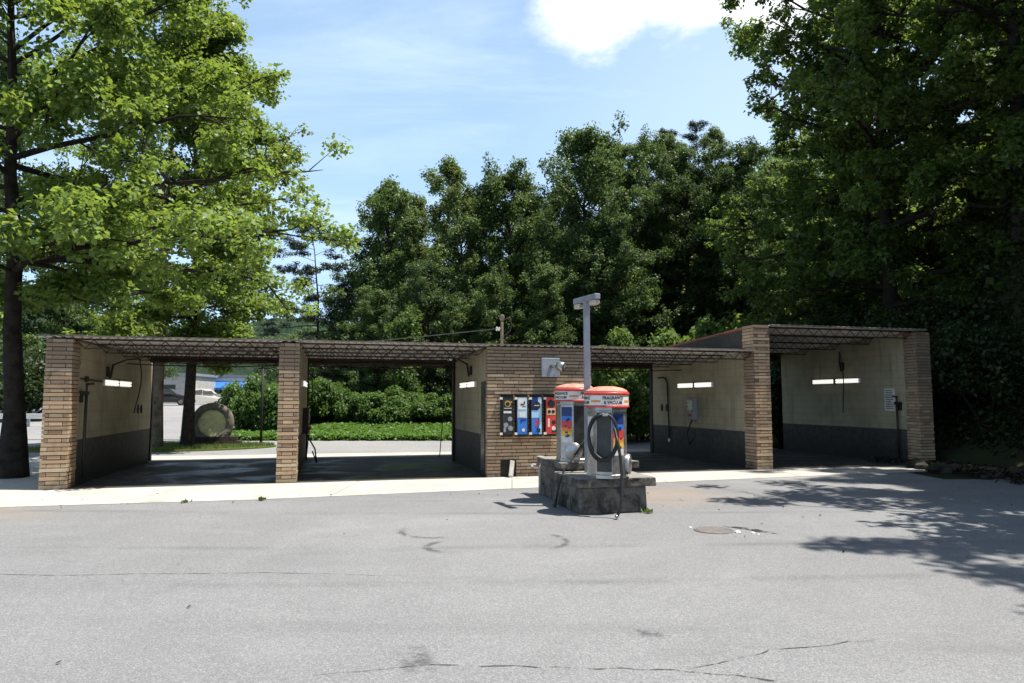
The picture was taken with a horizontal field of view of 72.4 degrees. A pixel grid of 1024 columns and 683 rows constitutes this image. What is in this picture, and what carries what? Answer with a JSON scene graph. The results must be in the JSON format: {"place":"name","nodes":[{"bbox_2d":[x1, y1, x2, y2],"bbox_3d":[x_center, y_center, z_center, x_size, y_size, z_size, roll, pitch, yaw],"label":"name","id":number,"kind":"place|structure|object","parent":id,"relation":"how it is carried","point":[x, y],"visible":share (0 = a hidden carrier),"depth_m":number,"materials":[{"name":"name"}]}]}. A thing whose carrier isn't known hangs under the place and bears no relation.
{"place":"outdoors","nodes":[
{"label":"outdoors","id":0,"kind":"place"},
{"bbox_2d":[0,464,41,490],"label":"side pavement","id":1,"kind":"structure","parent":0,"point":[31,481],"depth_m":13.94,"materials":[{"name":"concrete"}]},
{"bbox_2d":[0,404,255,438],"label":"street","id":2,"kind":"structure","parent":0,"point":[172,418],"depth_m":42.83,"materials":[{"name":"grey asphalt"}]},
{"bbox_2d":[163,389,183,404],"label":"parked car","id":3,"kind":"object","parent":2,"relation":"on","point":[171,395],"visible":0.28,"depth_m":69.09,"materials":[{"name":"black metal"}]},
{"bbox_2d":[195,389,221,403],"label":"parked car","id":4,"kind":"object","parent":2,"relation":"on","point":[206,395],"visible":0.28,"depth_m":73.05,"materials":[{"name":"white metal"}]},
{"bbox_2d":[28,441,275,452],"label":"lawn ground","id":5,"kind":"structure","parent":0,"point":[183,450],"depth_m":22.66,"materials":[{"name":"plant"}]},
{"bbox_2d":[80,1,294,447],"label":"broadleaf tree","id":6,"kind":"object","parent":5,"relation":"on","point":[220,251],"visible":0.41,"depth_m":23.79,"materials":[{"name":"green plant"}]},
{"bbox_2d":[195,402,241,444],"bbox_3d":[-10.751,2.948,25.144,1.979,1.516,0.902,1,-5,-17],"label":"round stone","id":7,"kind":"object","parent":5,"relation":"on","point":[214,423],"visible":0.91,"depth_m":25.02,"materials":[{"name":"stone"}]},
{"bbox_2d":[259,366,278,443],"bbox_3d":[-8.771,2.308,25.195,0.759,2.900,0.180,0,-5,0],"label":"hook pole","id":8,"kind":"object","parent":5,"relation":"on","point":[262,395],"visible":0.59,"depth_m":25.19,"materials":[{"name":"black metal"}]},
{"bbox_2d":[0,310,342,384],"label":"distant hill","id":9,"kind":"structure","parent":0,"point":[237,371],"depth_m":375.89,"materials":[{"name":"green plant"}]},
{"bbox_2d":[29,449,649,463],"bbox_3d":[-5.662,3.437,20.807,20.810,0.118,2.100,1,-5,-14],"label":"apron","id":10,"kind":"object","parent":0,"point":[231,457],"visible":0.33,"depth_m":20.30,"materials":[{"name":"concrete"}]},
{"bbox_2d":[295,456,484,482],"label":"wet bay floor","id":11,"kind":"structure","parent":0,"point":[375,468],"depth_m":16.56,"materials":[{"name":"grey concrete"}]},
{"bbox_2d":[0,466,925,507],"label":"apron","id":12,"kind":"object","parent":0,"point":[103,496],"visible":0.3,"depth_m":12.97,"materials":[{"name":"concrete"}]},
{"bbox_2d":[28,440,939,478],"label":"road","id":13,"kind":"structure","parent":0,"point":[349,446],"depth_m":23.36,"materials":[{"name":"grey asphalt"}]},
{"bbox_2d":[67,449,904,488],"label":"bay floor","id":14,"kind":"structure","parent":0,"point":[190,473],"depth_m":16.81,"materials":[{"name":"concrete"}]},
{"bbox_2d":[37,324,935,489],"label":"car wash building","id":15,"kind":"structure","parent":14,"relation":"on","point":[731,425],"depth_m":17.23,"materials":[{"name":"beige brick"}]},
{"bbox_2d":[79,382,93,478],"bbox_3d":[-8.240,1.709,13.502,0.244,1.845,0.140,1,-5,-14],"label":"wand holder","id":16,"kind":"object","parent":15,"relation":"attached to","point":[86,393],"visible":1,"depth_m":13.48,"materials":[{"name":"black metal"}]},
{"bbox_2d":[102,379,131,387],"bbox_3d":[-8.901,0.952,15.819,0.090,0.160,2.000,1,-5,-14],"label":"wall light","id":17,"kind":"object","parent":15,"relation":"attached to","point":[113,383],"visible":1,"depth_m":15.59,"materials":[{"name":"white plastic"}]},
{"bbox_2d":[106,358,141,412],"bbox_3d":[-8.463,0.959,15.264,0.689,1.218,0.123,2,-5,-25],"label":"spray boom","id":18,"kind":"object","parent":15,"relation":"attached to","point":[109,373],"visible":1,"depth_m":15.27,"materials":[{"name":"black metal"}]},
{"bbox_2d":[302,408,316,462],"bbox_3d":[-4.907,2.266,16.913,0.748,1.318,0.325,-5,-7,45],"label":"wand","id":19,"kind":"object","parent":15,"relation":"attached to","point":[306,427],"visible":0.98,"depth_m":16.86,"materials":[{"name":"black metal"}]},
{"bbox_2d":[374,314,511,343],"bbox_3d":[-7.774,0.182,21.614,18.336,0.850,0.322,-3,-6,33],"label":"service mast","id":20,"kind":"object","parent":15,"relation":"on","point":[501,317],"visible":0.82,"depth_m":16.78,"materials":[{"name":"brown"}]},
{"bbox_2d":[500,394,513,436],"bbox_3d":[-0.123,1.578,14.954,0.309,0.908,0.130,1,-5,-14],"label":"product dispenser","id":21,"kind":"object","parent":15,"relation":"attached to","point":[506,415],"visible":1,"depth_m":14.91,"materials":[{"name":"black metal"}]},
{"bbox_2d":[514,394,528,436],"bbox_3d":[0.191,1.584,15.036,0.309,0.908,0.130,1,-5,-14],"label":"product dispenser","id":22,"kind":"object","parent":15,"relation":"attached to","point":[521,415],"visible":1,"depth_m":14.99,"materials":[{"name":"blue metal"}]},
{"bbox_2d":[529,394,542,436],"bbox_3d":[0.506,1.591,15.117,0.309,0.908,0.130,1,-5,-14],"label":"product dispenser","id":23,"kind":"object","parent":15,"relation":"attached to","point":[535,414],"visible":1,"depth_m":15.07,"materials":[{"name":"blue metal"}]},
{"bbox_2d":[543,394,555,435],"bbox_3d":[0.821,1.598,15.198,0.309,0.908,0.130,1,-5,-14],"label":"product dispenser","id":24,"kind":"object","parent":15,"relation":"attached to","point":[549,415],"visible":0.94,"depth_m":15.15,"materials":[{"name":"red metal"}]},
{"bbox_2d":[541,358,565,376],"bbox_3d":[0.926,0.567,15.298,0.531,0.420,0.285,-2,-5,23],"label":"floodlight","id":25,"kind":"object","parent":15,"relation":"attached to","point":[552,367],"visible":1,"depth_m":15.28,"materials":[{"name":"grey paint"}]},
{"bbox_2d":[686,398,697,444],"bbox_3d":[4.952,2.201,19.269,0.306,1.276,0.716,-2,-5,19],"label":"control box","id":26,"kind":"object","parent":15,"relation":"attached to","point":[692,411],"visible":1,"depth_m":19.31,"materials":[{"name":"grey paint"}]},
{"bbox_2d":[677,382,713,387],"bbox_3d":[5.058,1.213,19.426,0.090,0.160,1.900,1,-5,-14],"label":"wall light","id":27,"kind":"object","parent":15,"relation":"attached to","point":[697,385],"visible":1,"depth_m":19.24,"materials":[{"name":"white plastic"}]},
{"bbox_2d":[812,378,860,384],"bbox_3d":[9.553,1.179,20.702,0.090,0.160,2.000,1,-5,-14],"label":"wall light","id":28,"kind":"object","parent":15,"relation":"attached to","point":[837,381],"visible":1,"depth_m":20.58,"materials":[{"name":"white plastic"}]},
{"bbox_2d":[884,388,894,410],"bbox_3d":[10.097,1.555,18.717,0.015,0.600,0.340,1,-5,-15],"label":"notice","id":29,"kind":"object","parent":15,"relation":"attached to","point":[889,399],"visible":0.98,"depth_m":18.71,"materials":[{"name":"white paint"}]},
{"bbox_2d":[892,395,901,457],"bbox_3d":[10.076,2.219,18.283,0.244,1.625,0.140,1,-5,-14],"label":"wand holder","id":30,"kind":"object","parent":15,"relation":"attached to","point":[898,405],"visible":1,"depth_m":18.27,"materials":[{"name":"black metal"}]},
{"bbox_2d":[0,0,994,324],"label":"sky","id":31,"kind":"structure","parent":0,"point":[410,84],"materials":[{"name":"blue"}]},
{"bbox_2d":[0,479,1023,682],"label":"parking lot","id":32,"kind":"structure","parent":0,"point":[894,592],"depth_m":6.13,"materials":[{"name":"grey asphalt"}]},
{"bbox_2d":[355,664,772,680],"bbox_3d":[0.569,1.989,4.088,4.150,0.001,0.493,-1,-5,6],"label":"pavement crack","id":33,"kind":"object","parent":32,"relation":"on","point":[589,668],"visible":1,"depth_m":4.29,"materials":[{"name":"grey asphalt"}]},
{"bbox_2d":[537,456,655,514],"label":"vacuum island","id":34,"kind":"structure","parent":32,"relation":"on","point":[580,492],"depth_m":10.27,"materials":[{"name":"stone"}]},
{"bbox_2d":[553,384,592,506],"bbox_3d":[1.010,1.620,11.247,0.677,1.896,1.153,0,-5,5],"label":"vacuum station","id":35,"kind":"object","parent":34,"relation":"on","point":[569,399],"visible":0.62,"depth_m":11.24,"materials":[{"name":"metal"}]},
{"bbox_2d":[573,293,599,472],"bbox_3d":[1.180,0.921,10.982,0.119,3.285,0.722,2,-5,-21],"label":"light pole","id":36,"kind":"object","parent":34,"relation":"on","point":[584,303],"visible":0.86,"depth_m":10.99,"materials":[{"name":"grey metal"}]},
{"bbox_2d":[584,386,631,518],"bbox_3d":[1.375,1.571,10.217,0.695,1.836,0.958,-1,-5,16],"label":"vacuum station","id":37,"kind":"object","parent":34,"relation":"on","point":[608,457],"visible":1,"depth_m":10.11,"materials":[{"name":"metal"}]},
{"bbox_2d":[694,526,733,533],"bbox_3d":[2.550,2.383,8.852,0.490,0.009,0.490,1,-5,-17],"label":"manhole cover","id":38,"kind":"object","parent":32,"relation":"on","point":[713,530],"visible":1,"depth_m":8.80,"materials":[{"name":"metal"}]},
{"bbox_2d":[28,120,1023,478],"bbox_3d":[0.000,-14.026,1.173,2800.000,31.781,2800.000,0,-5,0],"label":"ground","id":39,"kind":"structure","parent":0,"point":[966,452],"depth_m":19.08,"materials":[{"name":"green plant"}]},
{"bbox_2d":[0,359,46,419],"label":"shrub","id":40,"kind":"object","parent":39,"relation":"on","point":[34,391],"visible":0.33,"depth_m":45.09,"materials":[{"name":"green plant"}]},
{"bbox_2d":[2,350,47,413],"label":"shrub","id":41,"kind":"object","parent":39,"relation":"on","point":[41,362],"visible":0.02,"depth_m":46.34,"materials":[{"name":"green plant"}]},
{"bbox_2d":[0,22,70,410],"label":"broadleaf tree","id":42,"kind":"object","parent":39,"relation":"on","point":[3,80],"visible":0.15,"depth_m":54.12,"materials":[{"name":"green plant"}]},
{"bbox_2d":[2,204,102,410],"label":"broadleaf tree","id":43,"kind":"object","parent":39,"relation":"on","point":[73,312],"visible":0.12,"depth_m":53.82,"materials":[{"name":"green plant"}]},
{"bbox_2d":[43,245,182,379],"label":"broadleaf tree","id":44,"kind":"object","parent":39,"relation":"on","point":[169,373],"visible":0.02,"depth_m":58.20,"materials":[{"name":"green plant"}]},
{"bbox_2d":[0,0,313,447],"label":"broadleaf tree","id":45,"kind":"object","parent":39,"relation":"on","point":[119,326],"visible":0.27,"depth_m":22.61,"materials":[{"name":"green plant"}]},
{"bbox_2d":[0,0,367,478],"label":"broadleaf tree","id":46,"kind":"object","parent":39,"relation":"on","point":[83,217],"visible":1,"depth_m":14.82,"materials":[{"name":"green plant"}]},
{"bbox_2d":[163,373,217,403],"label":"house","id":47,"kind":"structure","parent":39,"relation":"on","point":[205,381],"depth_m":78.84,"materials":[{"name":"grey paint"}]},
{"bbox_2d":[214,375,255,402],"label":"shop","id":48,"kind":"structure","parent":39,"relation":"on","point":[220,382],"depth_m":86.12,"materials":[{"name":"blue paint"}]},
{"bbox_2d":[217,379,266,428],"bbox_3d":[-13.504,3.359,35.745,3.311,2.856,3.498,1,-5,-9],"label":"kudzu mound","id":49,"kind":"object","parent":39,"relation":"on","point":[231,390],"visible":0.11,"depth_m":35.02,"materials":[{"name":"green plant"}]},
{"bbox_2d":[227,372,310,430],"bbox_3d":[-11.483,3.024,33.116,4.030,3.158,3.288,-1,-5,10],"label":"kudzu mound","id":50,"kind":"object","parent":39,"relation":"on","point":[246,408],"visible":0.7,"depth_m":32.14,"materials":[{"name":"green plant"}]},
{"bbox_2d":[179,421,451,440],"bbox_3d":[-5.247,3.984,31.252,16.771,0.780,6.368,0,-5,0],"label":"ground cover","id":51,"kind":"object","parent":39,"relation":"on","point":[392,431],"visible":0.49,"depth_m":29.86,"materials":[{"name":"green plant"}]},
{"bbox_2d":[257,220,379,387],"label":"pine tree","id":52,"kind":"object","parent":39,"relation":"on","point":[307,270],"visible":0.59,"depth_m":44.40,"materials":[{"name":"green plant"}]},
{"bbox_2d":[308,376,362,422],"bbox_3d":[-9.320,3.099,34.861,3.904,2.794,3.422,1,-5,-16],"label":"kudzu mound","id":53,"kind":"object","parent":39,"relation":"on","point":[328,395],"visible":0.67,"depth_m":33.99,"materials":[{"name":"green plant"}]},
{"bbox_2d":[309,266,379,394],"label":"broadleaf tree","id":54,"kind":"object","parent":39,"relation":"on","point":[330,304],"visible":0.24,"depth_m":46.36,"materials":[{"name":"green plant"}]},
{"bbox_2d":[326,391,370,423],"bbox_3d":[-8.183,3.458,35.657,3.659,1.942,3.866,-4,-6,38],"label":"kudzu mound","id":55,"kind":"object","parent":39,"relation":"on","point":[333,419],"visible":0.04,"depth_m":34.50,"materials":[{"name":"green plant"}]},
{"bbox_2d":[334,285,403,395],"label":"broadleaf tree","id":56,"kind":"object","parent":39,"relation":"on","point":[370,303],"visible":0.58,"depth_m":40.71,"materials":[{"name":"green plant"}]},
{"bbox_2d":[316,174,442,393],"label":"broadleaf tree","id":57,"kind":"object","parent":39,"relation":"on","point":[390,195],"visible":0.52,"depth_m":45.05,"materials":[{"name":"green plant"}]},
{"bbox_2d":[343,384,417,423],"bbox_3d":[-6.455,3.231,34.402,3.907,2.256,3.187,-1,-5,8],"label":"kudzu mound","id":58,"kind":"object","parent":39,"relation":"on","point":[379,408],"visible":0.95,"depth_m":33.76,"materials":[{"name":"green plant"}]},
{"bbox_2d":[382,307,425,394],"bbox_3d":[-5.747,1.330,36.965,2.377,6.297,2.455,0,-5,0],"label":"broadleaf tree","id":59,"kind":"object","parent":39,"relation":"on","point":[404,379],"visible":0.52,"depth_m":36.66,"materials":[{"name":"green plant"}]},
{"bbox_2d":[348,210,462,391],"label":"broadleaf tree","id":60,"kind":"object","parent":39,"relation":"on","point":[425,240],"visible":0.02,"depth_m":52.53,"materials":[{"name":"green plant"}]},
{"bbox_2d":[388,191,442,392],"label":"broadleaf tree","id":61,"kind":"object","parent":39,"relation":"on","point":[420,202],"visible":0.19,"depth_m":49.59,"materials":[{"name":"green plant"}]},
{"bbox_2d":[380,257,472,396],"bbox_3d":[-4.689,-0.046,40.102,4.808,9.666,6.229,-2,-5,22],"label":"broadleaf tree","id":62,"kind":"object","parent":39,"relation":"on","point":[428,284],"visible":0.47,"depth_m":39.91,"materials":[{"name":"green plant"}]},
{"bbox_2d":[401,392,451,421],"bbox_3d":[-3.993,3.430,34.781,3.498,1.873,3.311,2,-5,-21],"label":"kudzu mound","id":63,"kind":"object","parent":39,"relation":"on","point":[425,406],"visible":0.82,"depth_m":33.80,"materials":[{"name":"green plant"}]},
{"bbox_2d":[414,154,490,393],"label":"broadleaf tree","id":64,"kind":"object","parent":39,"relation":"on","point":[452,173],"visible":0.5,"depth_m":44.04,"materials":[{"name":"green plant"}]},
{"bbox_2d":[424,192,497,339],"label":"broadleaf tree","id":65,"kind":"object","parent":39,"relation":"on","point":[453,222],"visible":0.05,"depth_m":54.08,"materials":[{"name":"green plant"}]},
{"bbox_2d":[422,192,519,369],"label":"broadleaf tree","id":66,"kind":"object","parent":39,"relation":"on","point":[473,240],"visible":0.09,"depth_m":48.00,"materials":[{"name":"green plant"}]},
{"bbox_2d":[452,266,528,343],"bbox_3d":[-1.278,0.309,40.168,4.658,8.925,4.071,-4,-6,39],"label":"broadleaf tree","id":67,"kind":"object","parent":39,"relation":"on","point":[490,301],"visible":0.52,"depth_m":39.88,"materials":[{"name":"green plant"}]},
{"bbox_2d":[446,151,563,344],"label":"broadleaf tree","id":68,"kind":"object","parent":39,"relation":"on","point":[495,187],"visible":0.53,"depth_m":44.77,"materials":[{"name":"green plant"}]},
{"bbox_2d":[493,190,573,344],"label":"broadleaf tree","id":69,"kind":"object","parent":39,"relation":"on","point":[545,205],"visible":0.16,"depth_m":49.88,"materials":[{"name":"green plant"}]},
{"bbox_2d":[251,134,824,392],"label":"woods","id":70,"kind":"object","parent":39,"relation":"on","point":[273,373],"visible":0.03,"depth_m":56.97,"materials":[{"name":"green plant"}]},
{"bbox_2d":[499,262,582,344],"bbox_3d":[2.025,0.101,39.124,4.872,9.233,4.643,2,-5,-21],"label":"broadleaf tree","id":71,"kind":"object","parent":39,"relation":"on","point":[544,279],"visible":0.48,"depth_m":38.96,"materials":[{"name":"green plant"}]},
{"bbox_2d":[531,189,582,328],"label":"broadleaf tree","id":72,"kind":"object","parent":39,"relation":"on","point":[553,201],"visible":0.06,"depth_m":52.44,"materials":[{"name":"green plant"}]},
{"bbox_2d":[517,110,658,345],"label":"broadleaf tree","id":73,"kind":"object","parent":39,"relation":"on","point":[590,147],"visible":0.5,"depth_m":42.92,"materials":[{"name":"green plant"}]},
{"bbox_2d":[563,140,645,297],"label":"broadleaf tree","id":74,"kind":"object","parent":39,"relation":"on","point":[591,214],"visible":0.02,"depth_m":56.11,"materials":[{"name":"green plant"}]},
{"bbox_2d":[553,212,680,346],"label":"broadleaf tree","id":75,"kind":"object","parent":39,"relation":"on","point":[611,236],"visible":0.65,"depth_m":40.59,"materials":[{"name":"green plant"}]},
{"bbox_2d":[590,345,649,437],"bbox_3d":[3.982,2.129,27.043,3.342,3.950,3.020,4,-6,-41],"label":"shrub","id":76,"kind":"object","parent":39,"relation":"on","point":[638,415],"visible":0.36,"depth_m":26.27,"materials":[{"name":"green plant"}]},
{"bbox_2d":[602,143,637,310],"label":"broadleaf tree","id":77,"kind":"object","parent":39,"relation":"on","point":[626,183],"visible":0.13,"depth_m":50.44,"materials":[{"name":"green plant"}]},
{"bbox_2d":[605,326,641,379],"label":"shrub","id":78,"kind":"object","parent":39,"relation":"on","point":[620,340],"visible":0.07,"depth_m":36.22,"materials":[{"name":"green plant"}]},
{"bbox_2d":[627,384,649,439],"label":"shrub","id":79,"kind":"object","parent":39,"relation":"on","point":[645,391],"visible":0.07,"depth_m":28.24,"materials":[{"name":"green plant"}]},
{"bbox_2d":[608,123,695,300],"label":"broadleaf tree","id":80,"kind":"object","parent":39,"relation":"on","point":[645,145],"visible":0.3,"depth_m":49.42,"materials":[{"name":"green plant"}]},
{"bbox_2d":[619,186,685,334],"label":"broadleaf tree","id":81,"kind":"object","parent":39,"relation":"on","point":[652,243],"visible":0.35,"depth_m":46.00,"materials":[{"name":"green plant"}]},
{"bbox_2d":[623,340,681,387],"bbox_3d":[7.473,2.093,34.001,4.964,4.624,4.213,-3,-5,28],"label":"shrub","id":82,"kind":"object","parent":39,"relation":"on","point":[644,378],"visible":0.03,"depth_m":33.59,"materials":[{"name":"green plant"}]},
{"bbox_2d":[633,126,694,213],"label":"pine tree","id":83,"kind":"object","parent":39,"relation":"on","point":[664,131],"visible":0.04,"depth_m":55.33,"materials":[{"name":"green plant"}]},
{"bbox_2d":[642,133,701,272],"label":"broadleaf tree","id":84,"kind":"object","parent":39,"relation":"on","point":[670,143],"visible":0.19,"depth_m":52.67,"materials":[{"name":"green plant"}]},
{"bbox_2d":[647,313,725,383],"bbox_3d":[9.056,1.301,33.230,4.548,5.171,5.330,2,-5,-25],"label":"shrub","id":85,"kind":"object","parent":39,"relation":"on","point":[708,327],"visible":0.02,"depth_m":33.55,"materials":[{"name":"green plant"}]},
{"bbox_2d":[627,146,754,329],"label":"broadleaf tree","id":86,"kind":"object","parent":39,"relation":"on","point":[678,172],"visible":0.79,"depth_m":44.89,"materials":[{"name":"green plant"}]},
{"bbox_2d":[680,120,714,212],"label":"pine tree","id":87,"kind":"object","parent":39,"relation":"on","point":[693,125],"visible":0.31,"depth_m":56.34,"materials":[{"name":"green plant"}]},
{"bbox_2d":[676,199,739,317],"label":"broadleaf tree","id":88,"kind":"object","parent":39,"relation":"on","point":[700,258],"visible":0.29,"depth_m":44.90,"materials":[{"name":"green plant"}]},
{"bbox_2d":[699,125,732,262],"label":"broadleaf tree","id":89,"kind":"object","parent":39,"relation":"on","point":[717,136],"visible":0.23,"depth_m":50.98,"materials":[{"name":"green plant"}]},
{"bbox_2d":[425,173,1020,434],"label":"undergrowth","id":90,"kind":"object","parent":39,"relation":"on","point":[998,286],"visible":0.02,"depth_m":40.69,"materials":[{"name":"green plant"}]},
{"bbox_2d":[685,135,786,312],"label":"broadleaf tree","id":91,"kind":"object","parent":39,"relation":"on","point":[741,173],"visible":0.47,"depth_m":44.16,"materials":[{"name":"green plant"}]},
{"bbox_2d":[697,318,777,368],"bbox_3d":[10.164,1.317,31.585,3.912,4.756,4.610,-1,-5,11],"label":"shrub","id":92,"kind":"object","parent":39,"relation":"on","point":[760,322],"visible":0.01,"depth_m":30.95,"materials":[{"name":"green plant"}]},
{"bbox_2d":[768,354,783,446],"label":"shrub","id":93,"kind":"object","parent":39,"relation":"on","point":[776,405],"visible":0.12,"depth_m":24.29,"materials":[{"name":"green plant"}]},
{"bbox_2d":[778,302,874,389],"bbox_3d":[12.179,0.681,25.010,4.414,4.217,4.747,3,-6,-32],"label":"shrub","id":94,"kind":"object","parent":39,"relation":"on","point":[822,320],"visible":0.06,"depth_m":24.94,"materials":[{"name":"green plant"}]},
{"bbox_2d":[758,114,951,314],"bbox_3d":[18.285,-7.172,38.515,9.912,11.947,10.024,1,-5,-15],"label":"broadleaf tree","id":95,"kind":"object","parent":39,"relation":"on","point":[812,164],"visible":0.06,"depth_m":38.65,"materials":[{"name":"green plant"}]},
{"bbox_2d":[693,0,1023,326],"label":"broadleaf tree","id":96,"kind":"object","parent":39,"relation":"on","point":[856,250],"visible":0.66,"depth_m":24.03,"materials":[{"name":"green plant"}]},
{"bbox_2d":[704,0,1023,324],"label":"broadleaf tree","id":97,"kind":"object","parent":39,"relation":"on","point":[795,188],"visible":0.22,"depth_m":30.10,"materials":[{"name":"green plant"}]},
{"bbox_2d":[761,0,1023,245],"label":"broadleaf tree","id":98,"kind":"object","parent":39,"relation":"on","point":[962,67],"visible":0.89,"depth_m":20.94,"materials":[{"name":"green plant"}]},
{"bbox_2d":[853,299,951,398],"bbox_3d":[12.099,0.551,22.032,4.346,3.684,4.016,-5,-7,44],"label":"shrub","id":99,"kind":"object","parent":39,"relation":"on","point":[877,322],"visible":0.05,"depth_m":21.62,"materials":[{"name":"green plant"}]},
{"bbox_2d":[819,0,1023,283],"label":"broadleaf tree","id":100,"kind":"object","parent":39,"relation":"on","point":[975,106],"visible":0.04,"depth_m":29.60,"materials":[{"name":"green plant"}]},
{"bbox_2d":[927,462,948,473],"bbox_3d":[9.657,2.890,15.841,0.426,0.326,0.441,3,-5,-28],"label":"rock","id":101,"kind":"object","parent":39,"relation":"on","point":[937,467],"visible":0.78,"depth_m":15.74,"materials":[{"name":"grey stone"}]},
{"bbox_2d":[867,314,1023,483],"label":"undergrowth","id":102,"kind":"object","parent":39,"relation":"on","point":[967,468],"visible":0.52,"depth_m":16.49,"materials":[{"name":"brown plant"}]},
{"bbox_2d":[883,293,1012,403],"bbox_3d":[12.520,0.217,20.505,3.956,3.225,3.678,-3,-5,28],"label":"shrub","id":103,"kind":"object","parent":39,"relation":"on","point":[933,316],"visible":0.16,"depth_m":20.11,"materials":[{"name":"green plant"}]},
{"bbox_2d":[930,317,1023,419],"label":"shrub","id":104,"kind":"object","parent":39,"relation":"on","point":[957,371],"visible":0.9,"depth_m":17.71,"materials":[{"name":"green plant"}]},
{"bbox_2d":[932,188,1023,458],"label":"bank undergrowth","id":105,"kind":"object","parent":39,"relation":"on","point":[1012,419],"visible":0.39,"depth_m":19.42,"materials":[{"name":"green plant"}]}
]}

